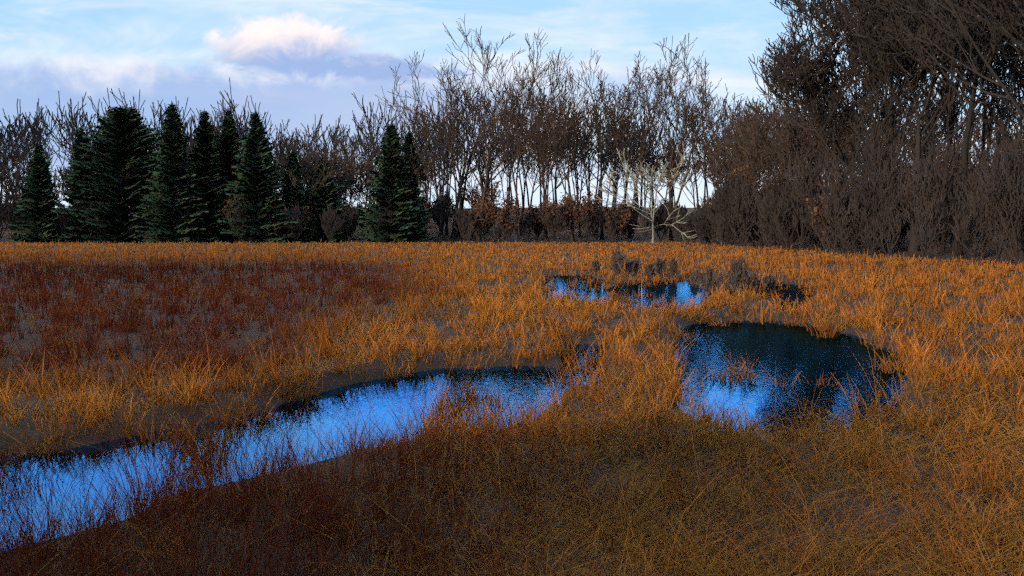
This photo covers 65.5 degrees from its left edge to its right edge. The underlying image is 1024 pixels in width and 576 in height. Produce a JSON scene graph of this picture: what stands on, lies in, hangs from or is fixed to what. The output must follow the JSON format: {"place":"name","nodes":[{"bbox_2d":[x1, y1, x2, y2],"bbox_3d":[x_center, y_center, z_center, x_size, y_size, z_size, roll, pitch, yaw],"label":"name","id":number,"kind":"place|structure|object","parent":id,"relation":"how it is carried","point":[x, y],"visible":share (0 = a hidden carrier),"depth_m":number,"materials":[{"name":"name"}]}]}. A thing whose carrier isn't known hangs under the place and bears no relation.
{"place":"outdoors","nodes":[
{"label":"outdoors","id":0,"kind":"place"},
{"bbox_2d":[0,275,906,550],"bbox_3d":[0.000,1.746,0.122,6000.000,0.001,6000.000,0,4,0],"label":"water","id":1,"kind":"structure","parent":0,"point":[790,353],"depth_m":8.62,"materials":[{"name":"blue liquid"}]},
{"bbox_2d":[0,207,1023,575],"bbox_3d":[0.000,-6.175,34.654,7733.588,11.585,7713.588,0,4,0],"label":"marsh ground","id":2,"kind":"structure","parent":0,"point":[346,379],"depth_m":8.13,"materials":[{"name":"orange plant"}]},
{"bbox_2d":[3,141,74,242],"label":"spruce tree","id":3,"kind":"object","parent":2,"relation":"on","point":[39,187],"visible":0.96,"depth_m":123.35,"materials":[{"name":"green plant"}]},
{"bbox_2d":[56,124,106,242],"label":"spruce tree","id":4,"kind":"object","parent":2,"relation":"on","point":[77,173],"visible":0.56,"depth_m":125.20,"materials":[{"name":"green plant"}]},
{"bbox_2d":[50,104,161,242],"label":"spruce tree","id":5,"kind":"object","parent":2,"relation":"on","point":[122,132],"visible":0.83,"depth_m":125.40,"materials":[{"name":"green plant"}]},
{"bbox_2d":[135,100,213,242],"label":"spruce tree","id":6,"kind":"object","parent":2,"relation":"on","point":[174,166],"visible":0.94,"depth_m":122.75,"materials":[{"name":"green plant"}]},
{"bbox_2d":[169,108,238,242],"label":"spruce tree","id":7,"kind":"object","parent":2,"relation":"on","point":[206,154],"visible":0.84,"depth_m":125.03,"materials":[{"name":"green plant"}]},
{"bbox_2d":[199,108,244,240],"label":"spruce tree","id":8,"kind":"object","parent":2,"relation":"on","point":[229,144],"visible":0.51,"depth_m":126.67,"materials":[{"name":"green plant"}]},
{"bbox_2d":[218,112,298,242],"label":"spruce tree","id":9,"kind":"object","parent":2,"relation":"on","point":[256,193],"visible":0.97,"depth_m":122.76,"materials":[{"name":"green plant"}]},
{"bbox_2d":[278,151,320,242],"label":"spruce tree","id":10,"kind":"object","parent":2,"relation":"on","point":[290,192],"visible":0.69,"depth_m":125.47,"materials":[{"name":"green plant"}]},
{"bbox_2d":[300,156,348,242],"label":"spruce tree","id":11,"kind":"object","parent":2,"relation":"on","point":[328,196],"visible":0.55,"depth_m":127.34,"materials":[{"name":"green plant"}]},
{"bbox_2d":[0,17,756,242],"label":"bare trees","id":12,"kind":"object","parent":2,"relation":"on","point":[550,118],"visible":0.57,"depth_m":126.98,"materials":[{"name":"brown plant"}]},
{"bbox_2d":[355,120,428,242],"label":"spruce tree","id":13,"kind":"object","parent":2,"relation":"on","point":[389,167],"visible":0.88,"depth_m":123.16,"materials":[{"name":"green plant"}]},
{"bbox_2d":[387,130,434,242],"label":"spruce tree","id":14,"kind":"object","parent":2,"relation":"on","point":[409,144],"visible":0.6,"depth_m":125.59,"materials":[{"name":"green plant"}]},
{"bbox_2d":[12,153,973,251],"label":"bushes","id":15,"kind":"object","parent":2,"relation":"on","point":[518,213],"visible":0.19,"depth_m":124.55,"materials":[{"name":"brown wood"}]},
{"bbox_2d":[0,111,1023,265],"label":"thicket shrubs","id":16,"kind":"object","parent":2,"relation":"on","point":[991,201],"visible":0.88,"depth_m":58.37,"materials":[{"name":"brown plant"}]},
{"bbox_2d":[0,0,1023,246],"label":"wood trees","id":17,"kind":"object","parent":2,"relation":"on","point":[26,146],"visible":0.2,"depth_m":143.17,"materials":[{"name":"brown plant"}]},
{"bbox_2d":[1,75,1023,234],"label":"trees","id":18,"kind":"object","parent":2,"relation":"on","point":[351,162],"visible":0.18,"depth_m":141.45,"materials":[{"name":"brown plant"}]},
{"bbox_2d":[582,144,696,242],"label":"sycamore tree","id":19,"kind":"object","parent":2,"relation":"on","point":[653,172],"visible":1,"depth_m":116.27,"materials":[{"name":"beige plant"}]},
{"bbox_2d":[591,248,775,296],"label":"bushes","id":20,"kind":"object","parent":2,"relation":"on","point":[659,265],"visible":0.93,"depth_m":23.01,"materials":[{"name":"brown plant"}]},
{"bbox_2d":[686,63,896,246],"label":"trees","id":21,"kind":"object","parent":2,"relation":"on","point":[791,138],"visible":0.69,"depth_m":91.93,"materials":[{"name":"brown plant"}]},
{"bbox_2d":[735,0,1023,263],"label":"trees","id":22,"kind":"object","parent":2,"relation":"on","point":[885,41],"visible":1,"depth_m":58.23,"materials":[{"name":"brown plant"}]},
{"bbox_2d":[0,0,1023,207],"label":"sky","id":23,"kind":"structure","parent":0,"point":[303,60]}
]}

